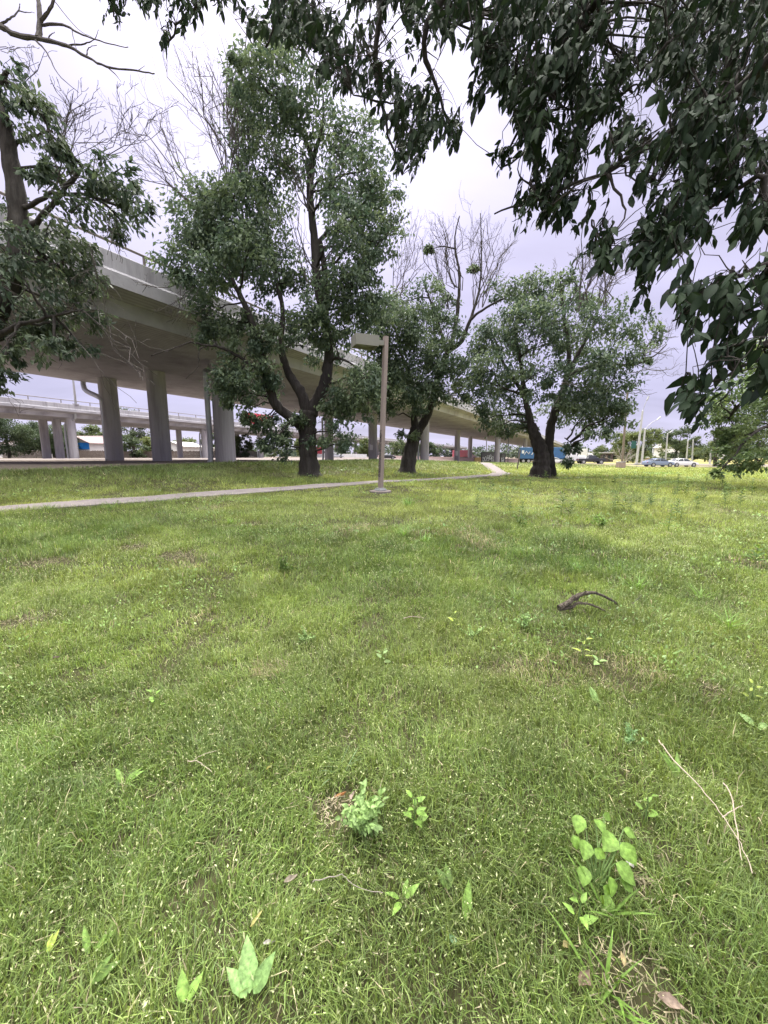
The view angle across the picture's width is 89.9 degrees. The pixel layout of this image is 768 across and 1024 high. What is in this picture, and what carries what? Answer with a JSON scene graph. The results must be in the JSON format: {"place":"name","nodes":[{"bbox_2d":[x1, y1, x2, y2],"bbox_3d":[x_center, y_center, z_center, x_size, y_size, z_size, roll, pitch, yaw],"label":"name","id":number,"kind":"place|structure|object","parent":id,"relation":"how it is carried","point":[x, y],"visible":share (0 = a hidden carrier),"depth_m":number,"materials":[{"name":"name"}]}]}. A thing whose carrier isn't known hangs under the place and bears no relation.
{"place":"outdoors","nodes":[
{"label":"outdoors","id":0,"kind":"place"},
{"bbox_2d":[0,457,419,460],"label":"street","id":1,"kind":"structure","parent":0,"point":[348,458],"depth_m":59.12,"materials":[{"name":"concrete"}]},
{"bbox_2d":[0,462,510,512],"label":"path","id":2,"kind":"structure","parent":0,"point":[491,466],"depth_m":11.54,"materials":[{"name":"concrete"}]},
{"bbox_2d":[0,457,767,1023],"bbox_3d":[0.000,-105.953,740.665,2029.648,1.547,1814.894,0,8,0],"label":"ground","id":3,"kind":"structure","parent":0,"point":[346,791],"depth_m":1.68,"materials":[{"name":"green plant"}]},
{"bbox_2d":[0,418,40,457],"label":"tree","id":4,"kind":"object","parent":3,"relation":"on","point":[18,433],"visible":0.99,"depth_m":74.06,"materials":[{"name":"green plant"}]},
{"bbox_2d":[10,420,68,457],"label":"tree","id":5,"kind":"object","parent":3,"relation":"on","point":[33,425],"visible":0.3,"depth_m":81.40,"materials":[{"name":"green plant"}]},
{"bbox_2d":[46,930,58,951],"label":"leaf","id":6,"kind":"object","parent":3,"relation":"on","point":[51,940],"visible":1,"depth_m":1.14,"materials":[{"name":"yellow plant"}]},
{"bbox_2d":[50,425,79,457],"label":"tree","id":7,"kind":"object","parent":3,"relation":"on","point":[67,440],"visible":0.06,"depth_m":90.02,"materials":[{"name":"green plant"}]},
{"bbox_2d":[77,424,99,435],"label":"tree","id":8,"kind":"object","parent":3,"relation":"on","point":[86,429],"visible":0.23,"depth_m":123.61,"materials":[{"name":"green plant"}]},
{"bbox_2d":[0,0,178,417],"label":"tree","id":9,"kind":"object","parent":3,"relation":"on","point":[22,243],"visible":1,"depth_m":7.39,"materials":[{"name":"green plant"}]},
{"bbox_2d":[77,436,103,456],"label":"house","id":10,"kind":"structure","parent":3,"relation":"on","point":[86,443],"depth_m":93.69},
{"bbox_2d":[83,426,102,435],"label":"tree","id":11,"kind":"object","parent":3,"relation":"on","point":[97,430],"visible":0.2,"depth_m":116.97,"materials":[{"name":"green plant"}]},
{"bbox_2d":[82,926,114,953],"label":"weed","id":12,"kind":"object","parent":3,"relation":"on","point":[86,938],"visible":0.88,"depth_m":1.14,"materials":[{"name":"green plant"}]},
{"bbox_2d":[92,953,120,983],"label":"weed","id":13,"kind":"object","parent":3,"relation":"on","point":[102,975],"visible":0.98,"depth_m":1.08,"materials":[{"name":"green plant"}]},
{"bbox_2d":[116,767,143,783],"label":"weed","id":14,"kind":"object","parent":3,"relation":"on","point":[132,774],"visible":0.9,"depth_m":1.70,"materials":[{"name":"green plant"}]},
{"bbox_2d":[2,450,258,457],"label":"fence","id":15,"kind":"object","parent":3,"relation":"on","point":[101,454],"visible":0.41,"depth_m":92.11,"materials":[{"name":"grey metal"}]},
{"bbox_2d":[120,407,149,448],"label":"tree","id":16,"kind":"object","parent":3,"relation":"on","point":[139,434],"visible":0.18,"depth_m":111.02,"materials":[{"name":"green plant"}]},
{"bbox_2d":[122,429,150,457],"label":"tree","id":17,"kind":"object","parent":3,"relation":"on","point":[133,443],"visible":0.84,"depth_m":90.38,"materials":[{"name":"green plant"}]},
{"bbox_2d":[139,437,151,450],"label":"tree","id":18,"kind":"object","parent":3,"relation":"on","point":[147,441],"visible":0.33,"depth_m":97.59,"materials":[{"name":"green plant"}]},
{"bbox_2d":[173,437,196,442],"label":"tree","id":19,"kind":"object","parent":3,"relation":"on","point":[189,440],"visible":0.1,"depth_m":121.70,"materials":[{"name":"green plant"}]},
{"bbox_2d":[171,441,201,457],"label":"house","id":20,"kind":"structure","parent":3,"relation":"on","point":[189,446],"depth_m":102.45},
{"bbox_2d":[176,969,202,1001],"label":"weed","id":21,"kind":"object","parent":3,"relation":"on","point":[183,990],"visible":1,"depth_m":1.04,"materials":[{"name":"green plant"}]},
{"bbox_2d":[0,393,473,458],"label":"overpass","id":22,"kind":"object","parent":3,"relation":"on","point":[42,413],"visible":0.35,"depth_m":63.45,"materials":[{"name":"concrete"}]},
{"bbox_2d":[72,380,78,404],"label":"street lamp","id":23,"kind":"object","parent":22,"relation":"on","point":[75,399],"visible":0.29,"depth_m":59.51,"materials":[{"name":"metal"}]},
{"bbox_2d":[236,450,250,457],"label":"shrub","id":24,"kind":"object","parent":3,"relation":"on","point":[243,453],"visible":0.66,"depth_m":99.60,"materials":[{"name":"green plant"}]},
{"bbox_2d":[235,433,254,450],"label":"tree","id":25,"kind":"object","parent":3,"relation":"on","point":[247,445],"visible":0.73,"depth_m":102.03,"materials":[{"name":"green plant"}]},
{"bbox_2d":[226,935,275,997],"bbox_3d":[-0.374,1.273,1.067,0.122,0.054,0.100,3,9,23],"label":"weed","id":26,"kind":"object","parent":3,"relation":"on","point":[248,965],"visible":1,"depth_m":1.06,"materials":[{"name":"green plant"}]},
{"bbox_2d":[96,2,414,477],"bbox_3d":[-5.662,-12.019,16.535,13.872,21.165,7.098,0,8,0],"label":"tree","id":27,"kind":"object","parent":3,"relation":"on","point":[214,237],"visible":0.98,"depth_m":16.04,"materials":[{"name":"green plant"}]},
{"bbox_2d":[267,447,282,456],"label":"shrub","id":28,"kind":"object","parent":3,"relation":"on","point":[274,453],"visible":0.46,"depth_m":101.36,"materials":[{"name":"green plant"}]},
{"bbox_2d":[0,191,563,461],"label":"overpass","id":29,"kind":"object","parent":3,"relation":"on","point":[173,369],"visible":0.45,"depth_m":25.57,"materials":[{"name":"concrete"}]},
{"bbox_2d":[278,556,297,571],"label":"weed","id":30,"kind":"object","parent":3,"relation":"on","point":[282,565],"visible":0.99,"depth_m":4.52,"materials":[{"name":"green plant"}]},
{"bbox_2d":[284,874,296,881],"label":"dry leaf","id":31,"kind":"object","parent":3,"relation":"on","point":[288,878],"visible":1,"depth_m":1.30,"materials":[{"name":"beige plant"}]},
{"bbox_2d":[298,626,314,643],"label":"weed","id":32,"kind":"object","parent":3,"relation":"on","point":[306,634],"visible":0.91,"depth_m":2.94,"materials":[{"name":"green plant"}]},
{"bbox_2d":[317,454,366,457],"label":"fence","id":33,"kind":"object","parent":3,"relation":"on","point":[350,455],"visible":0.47,"depth_m":126.94,"materials":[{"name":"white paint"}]},
{"bbox_2d":[312,874,382,892],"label":"twig","id":34,"kind":"object","parent":3,"relation":"on","point":[346,878],"visible":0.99,"depth_m":1.29,"materials":[{"name":"brown wood"}]},
{"bbox_2d":[334,779,388,839],"bbox_3d":[-0.083,1.166,1.488,0.185,0.181,0.163,3,9,18],"label":"weed","id":35,"kind":"object","parent":3,"relation":"on","point":[365,813],"visible":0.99,"depth_m":1.46,"materials":[{"name":"green plant"}]},
{"bbox_2d":[356,437,367,455],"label":"tree","id":36,"kind":"object","parent":3,"relation":"on","point":[365,447],"visible":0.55,"depth_m":136.37,"materials":[{"name":"green plant"}]},
{"bbox_2d":[351,333,390,493],"bbox_3d":[-0.357,-2.883,11.899,1.218,4.884,0.696,-3,9,-21],"label":"lamp post","id":37,"kind":"object","parent":3,"relation":"on","point":[365,341],"visible":0.98,"depth_m":11.78,"materials":[{"name":"grey metal"}]},
{"bbox_2d":[377,648,389,665],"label":"weed","id":38,"kind":"object","parent":3,"relation":"on","point":[380,656],"visible":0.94,"depth_m":2.68,"materials":[{"name":"green plant"}]},
{"bbox_2d":[387,439,404,455],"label":"tree","id":39,"kind":"object","parent":3,"relation":"on","point":[398,446],"visible":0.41,"depth_m":147.69,"materials":[{"name":"green plant"}]},
{"bbox_2d":[386,879,419,915],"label":"weed","id":40,"kind":"object","parent":3,"relation":"on","point":[412,889],"visible":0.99,"depth_m":1.26,"materials":[{"name":"green plant"}]},
{"bbox_2d":[402,495,419,505],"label":"grass tuft","id":41,"kind":"object","parent":3,"relation":"on","point":[409,502],"visible":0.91,"depth_m":9.50,"materials":[{"name":"green plant"}]},
{"bbox_2d":[402,789,428,831],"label":"weed","id":42,"kind":"object","parent":3,"relation":"on","point":[421,813],"visible":1,"depth_m":1.48,"materials":[{"name":"green plant"}]},
{"bbox_2d":[417,529,430,542],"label":"grass tuft","id":43,"kind":"object","parent":3,"relation":"on","point":[426,538],"visible":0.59,"depth_m":5.83,"materials":[{"name":"green plant"}]},
{"bbox_2d":[419,442,441,456],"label":"tree","id":44,"kind":"object","parent":3,"relation":"on","point":[432,448],"visible":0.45,"depth_m":131.61,"materials":[{"name":"green plant"}]},
{"bbox_2d":[99,0,767,434],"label":"tree","id":45,"kind":"object","parent":3,"relation":"on","point":[691,142],"visible":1,"depth_m":2.58,"materials":[{"name":"green plant"}]},
{"bbox_2d":[349,191,518,473],"bbox_3d":[2.753,-10.132,21.412,10.280,16.318,6.224,0,8,0],"label":"tree","id":46,"kind":"object","parent":3,"relation":"on","point":[404,377],"visible":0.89,"depth_m":20.89,"materials":[{"name":"green plant"}]},
{"bbox_2d":[436,863,452,888],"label":"weed","id":47,"kind":"object","parent":3,"relation":"on","point":[442,879],"visible":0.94,"depth_m":1.31,"materials":[{"name":"green plant"}]},
{"bbox_2d":[123,440,767,458],"bbox_3d":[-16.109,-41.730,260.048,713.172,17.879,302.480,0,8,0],"label":"woods","id":48,"kind":"object","parent":3,"relation":"on","point":[513,453],"visible":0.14,"depth_m":258.74,"materials":[{"name":"green plant"}]},
{"bbox_2d":[378,455,517,461],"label":"barrier wall","id":49,"kind":"structure","parent":3,"relation":"on","point":[461,459],"depth_m":117.12,"materials":[{"name":"concrete"}]},
{"bbox_2d":[452,450,475,457],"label":"box truck","id":50,"kind":"object","parent":3,"relation":"on","point":[463,453],"visible":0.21,"depth_m":129.44,"materials":[{"name":"red"}]},
{"bbox_2d":[462,879,471,919],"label":"weed","id":51,"kind":"object","parent":3,"relation":"on","point":[468,894],"visible":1,"depth_m":1.23,"materials":[{"name":"green plant"}]},
{"bbox_2d":[459,624,484,636],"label":"weed","id":52,"kind":"object","parent":3,"relation":"on","point":[477,632],"visible":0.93,"depth_m":3.00,"materials":[{"name":"green plant"}]},
{"bbox_2d":[481,452,494,461],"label":"enclosure","id":53,"kind":"object","parent":3,"relation":"on","point":[487,456],"visible":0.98,"depth_m":76.72,"materials":[{"name":"metal"}]},
{"bbox_2d":[508,580,531,600],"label":"grass tuft","id":54,"kind":"object","parent":3,"relation":"on","point":[513,589],"visible":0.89,"depth_m":3.79,"materials":[{"name":"green plant"}]},
{"bbox_2d":[512,514,532,526],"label":"weed","id":55,"kind":"object","parent":3,"relation":"on","point":[519,521],"visible":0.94,"depth_m":7.02,"materials":[{"name":"green plant"}]},
{"bbox_2d":[513,612,533,628],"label":"weed","id":56,"kind":"object","parent":3,"relation":"on","point":[526,618],"visible":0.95,"depth_m":3.15,"materials":[{"name":"green plant"}]},
{"bbox_2d":[556,490,567,514],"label":"weed","id":57,"kind":"object","parent":3,"relation":"on","point":[562,500],"visible":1,"depth_m":8.28,"materials":[{"name":"green plant"}]},
{"bbox_2d":[460,235,685,477],"bbox_3d":[10.146,-8.043,19.882,12.632,12.804,6.699,0,8,0],"label":"tree","id":58,"kind":"object","parent":3,"relation":"on","point":[588,408],"visible":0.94,"depth_m":19.12,"materials":[{"name":"green plant"}]},
{"bbox_2d":[563,558,590,573],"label":"grass tuft","id":59,"kind":"object","parent":3,"relation":"on","point":[577,566],"visible":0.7,"depth_m":4.59,"materials":[{"name":"green plant"}]},
{"bbox_2d":[562,892,597,935],"bbox_3d":[0.606,1.246,1.200,0.096,0.143,0.090,-8,11,-43],"label":"weed","id":60,"kind":"object","parent":3,"relation":"on","point":[585,919],"visible":0.96,"depth_m":1.20,"materials":[{"name":"green plant"}]},
{"bbox_2d":[573,637,592,661],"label":"weed","id":61,"kind":"object","parent":3,"relation":"on","point":[583,642],"visible":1,"depth_m":2.69,"materials":[{"name":"green plant"}]},
{"bbox_2d":[578,969,590,985],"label":"dry leaf","id":62,"kind":"object","parent":3,"relation":"on","point":[583,976],"visible":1,"depth_m":1.06,"materials":[{"name":"brown plant"}]},
{"bbox_2d":[579,449,595,462],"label":"box truck","id":63,"kind":"object","parent":3,"relation":"on","point":[584,453],"visible":0.14,"depth_m":97.26,"materials":[{"name":"white"}]},
{"bbox_2d":[557,591,618,613],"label":"fallen branch","id":64,"kind":"object","parent":3,"relation":"on","point":[565,605],"visible":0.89,"depth_m":3.44,"materials":[{"name":"brown wood"}]},
{"bbox_2d":[589,687,598,702],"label":"weed","id":65,"kind":"object","parent":3,"relation":"on","point":[594,695],"visible":0.98,"depth_m":2.25,"materials":[{"name":"green plant"}]},
{"bbox_2d":[544,905,651,1023],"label":"grass tuft","id":66,"kind":"object","parent":3,"relation":"on","point":[622,1004],"visible":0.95,"depth_m":1.07,"materials":[{"name":"green plant"}]},
{"bbox_2d":[586,513,613,526],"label":"weed","id":67,"kind":"object","parent":3,"relation":"on","point":[603,522],"visible":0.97,"depth_m":7.09,"materials":[{"name":"green plant"}]},
{"bbox_2d":[587,452,613,461],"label":"building","id":68,"kind":"structure","parent":3,"relation":"on","point":[609,455],"depth_m":116.75,"materials":[{"name":"brick"}]},
{"bbox_2d":[571,812,636,913],"bbox_3d":[0.763,1.214,1.346,0.207,0.166,0.266,5,9,29],"label":"weed","id":69,"kind":"object","parent":3,"relation":"on","point":[610,842],"visible":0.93,"depth_m":1.33,"materials":[{"name":"green plant"}]},
{"bbox_2d":[591,444,616,459],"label":"tree","id":70,"kind":"object","parent":3,"relation":"on","point":[600,448],"visible":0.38,"depth_m":122.67,"materials":[{"name":"green plant"}]},
{"bbox_2d":[556,851,657,922],"bbox_3d":[0.684,1.234,1.228,0.182,0.158,0.302,-8,11,-44],"label":"grass tuft","id":71,"kind":"object","parent":3,"relation":"on","point":[621,904],"visible":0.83,"depth_m":1.24,"materials":[{"name":"green plant"}]},
{"bbox_2d":[605,447,634,461],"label":"bare tree","id":72,"kind":"object","parent":3,"relation":"on","point":[625,459],"visible":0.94,"depth_m":73.12,"materials":[{"name":"plant"}]},
{"bbox_2d":[616,462,625,467],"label":"concrete block","id":73,"kind":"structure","parent":3,"relation":"on","point":[621,464],"depth_m":51.65,"materials":[{"name":"beige concrete"}]},
{"bbox_2d":[621,392,627,461],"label":"utility pole","id":74,"kind":"object","parent":3,"relation":"on","point":[623,446],"visible":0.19,"depth_m":54.94,"materials":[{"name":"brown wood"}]},
{"bbox_2d":[610,431,652,461],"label":"tree","id":75,"kind":"object","parent":3,"relation":"on","point":[620,441],"visible":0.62,"depth_m":105.24,"materials":[{"name":"green plant"}]},
{"bbox_2d":[624,453,645,462],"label":"shrub","id":76,"kind":"object","parent":3,"relation":"on","point":[632,459],"visible":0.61,"depth_m":98.37,"materials":[{"name":"green plant"}]},
{"bbox_2d":[624,722,650,745],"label":"weed","id":77,"kind":"object","parent":3,"relation":"on","point":[630,738],"visible":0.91,"depth_m":1.94,"materials":[{"name":"green plant"}]},
{"bbox_2d":[621,574,657,591],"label":"grass tuft","id":78,"kind":"object","parent":3,"relation":"on","point":[638,583],"visible":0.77,"depth_m":3.99,"materials":[{"name":"green plant"}]},
{"bbox_2d":[631,396,648,464],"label":"street lamp","id":79,"kind":"object","parent":3,"relation":"on","point":[633,444],"visible":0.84,"depth_m":74.75,"materials":[{"name":"grey metal"}]},
{"bbox_2d":[618,428,672,461],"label":"tree","id":80,"kind":"object","parent":3,"relation":"on","point":[650,437],"visible":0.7,"depth_m":101.03,"materials":[{"name":"green plant"}]},
{"bbox_2d":[634,794,657,824],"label":"weed","id":81,"kind":"object","parent":3,"relation":"on","point":[649,799],"visible":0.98,"depth_m":1.55,"materials":[{"name":"green plant"}]},
{"bbox_2d":[639,417,660,464],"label":"street lamp","id":82,"kind":"object","parent":3,"relation":"on","point":[642,455],"visible":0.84,"depth_m":76.73,"materials":[{"name":"grey metal"}]},
{"bbox_2d":[649,453,671,460],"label":"shrub","id":83,"kind":"object","parent":3,"relation":"on","point":[667,458],"visible":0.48,"depth_m":109.61,"materials":[{"name":"green plant"}]},
{"bbox_2d":[659,750,679,775],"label":"weed","id":84,"kind":"object","parent":3,"relation":"on","point":[667,759],"visible":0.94,"depth_m":1.77,"materials":[{"name":"green plant"}]},
{"bbox_2d":[662,503,676,530],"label":"weed","id":85,"kind":"object","parent":3,"relation":"on","point":[670,517],"visible":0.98,"depth_m":6.68,"materials":[{"name":"green plant"}]},
{"bbox_2d":[657,991,684,1008],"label":"dry leaf","id":86,"kind":"object","parent":3,"relation":"on","point":[671,1000],"visible":1,"depth_m":1.02,"materials":[{"name":"beige plant"}]},
{"bbox_2d":[657,424,691,457],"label":"tree","id":87,"kind":"object","parent":3,"relation":"on","point":[676,444],"visible":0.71,"depth_m":124.58,"materials":[{"name":"green plant"}]},
{"bbox_2d":[679,436,707,459],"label":"tree","id":88,"kind":"object","parent":3,"relation":"on","point":[696,439],"visible":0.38,"depth_m":146.33,"materials":[{"name":"green plant"}]},
{"bbox_2d":[688,440,719,461],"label":"tree","id":89,"kind":"object","parent":3,"relation":"on","point":[696,449],"visible":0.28,"depth_m":108.50,"materials":[{"name":"green plant"}]},
{"bbox_2d":[658,739,752,873],"bbox_3d":[1.367,1.179,1.614,0.126,0.070,0.593,1,8,5],"label":"twig","id":90,"kind":"object","parent":3,"relation":"on","point":[727,813],"visible":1,"depth_m":1.52,"materials":[{"name":"beige wood"}]},
{"bbox_2d":[688,583,722,599],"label":"grass tuft","id":91,"kind":"object","parent":3,"relation":"on","point":[700,592],"visible":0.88,"depth_m":3.80,"materials":[{"name":"green plant"}]},
{"bbox_2d":[693,398,745,465],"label":"tree","id":92,"kind":"object","parent":3,"relation":"on","point":[709,453],"visible":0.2,"depth_m":69.03,"materials":[{"name":"green plant"}]},
{"bbox_2d":[689,338,767,479],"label":"tree","id":93,"kind":"object","parent":3,"relation":"on","point":[744,434],"visible":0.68,"depth_m":13.66,"materials":[{"name":"green plant"}]},
{"bbox_2d":[723,783,741,859],"bbox_3d":[1.360,1.192,1.492,0.020,0.064,0.312,5,10,30],"label":"twig","id":94,"kind":"object","parent":3,"relation":"on","point":[734,819],"visible":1,"depth_m":1.49,"materials":[{"name":"brown wood"}]},
{"bbox_2d":[710,604,764,630],"bbox_3d":[2.837,0.867,3.122,0.445,0.214,0.439,0,8,0],"label":"grass tuft","id":95,"kind":"object","parent":3,"relation":"on","point":[727,622],"visible":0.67,"depth_m":3.14,"materials":[{"name":"green plant"}]},
{"bbox_2d":[729,414,767,462],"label":"tree","id":96,"kind":"object","parent":3,"relation":"on","point":[758,439],"visible":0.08,"depth_m":89.37,"materials":[{"name":"green plant"}]},
{"bbox_2d":[740,679,762,703],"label":"weed","id":97,"kind":"object","parent":3,"relation":"on","point":[751,688],"visible":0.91,"depth_m":2.23,"materials":[{"name":"green plant"}]},
{"bbox_2d":[738,712,767,729],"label":"weed","id":98,"kind":"object","parent":3,"relation":"on","point":[751,720],"visible":0.94,"depth_m":2.05,"materials":[{"name":"green plant"}]},
{"bbox_2d":[742,544,766,566],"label":"weed","id":99,"kind":"object","parent":3,"relation":"on","point":[756,555],"visible":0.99,"depth_m":4.83,"materials":[{"name":"green plant"}]},
{"bbox_2d":[0,0,767,456],"label":"sky","id":100,"kind":"structure","parent":0,"point":[437,183],"materials":[{"name":"white"}]},
{"bbox_2d":[499,461,767,465],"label":"road","id":101,"kind":"structure","parent":0,"point":[632,464],"depth_m":78.84,"materials":[{"name":"grey asphalt"}]},
{"bbox_2d":[518,447,585,462],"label":"semi truck","id":102,"kind":"object","parent":101,"relation":"on","point":[527,455],"visible":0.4,"depth_m":91.54,"materials":[{"name":"blue metal"}]},
{"bbox_2d":[576,455,606,463],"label":"pickup truck","id":103,"kind":"object","parent":101,"relation":"on","point":[592,458],"visible":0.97,"depth_m":84.92,"materials":[{"name":"black paint"}]},
{"bbox_2d":[654,444,678,457],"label":"house","id":104,"kind":"structure","parent":0,"point":[656,453],"depth_m":148.70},
{"bbox_2d":[611,465,767,466],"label":"service lane","id":105,"kind":"structure","parent":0,"point":[686,466],"depth_m":67.69,"materials":[{"name":"grey asphalt"}]},
{"bbox_2d":[642,458,674,466],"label":"parked car","id":106,"kind":"object","parent":105,"relation":"on","point":[654,462],"visible":0.98,"depth_m":65.25,"materials":[{"name":"blue paint"}]},
{"bbox_2d":[669,458,698,466],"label":"parked car","id":107,"kind":"object","parent":105,"relation":"on","point":[681,462],"visible":0.75,"depth_m":66.23,"materials":[{"name":"white paint"}]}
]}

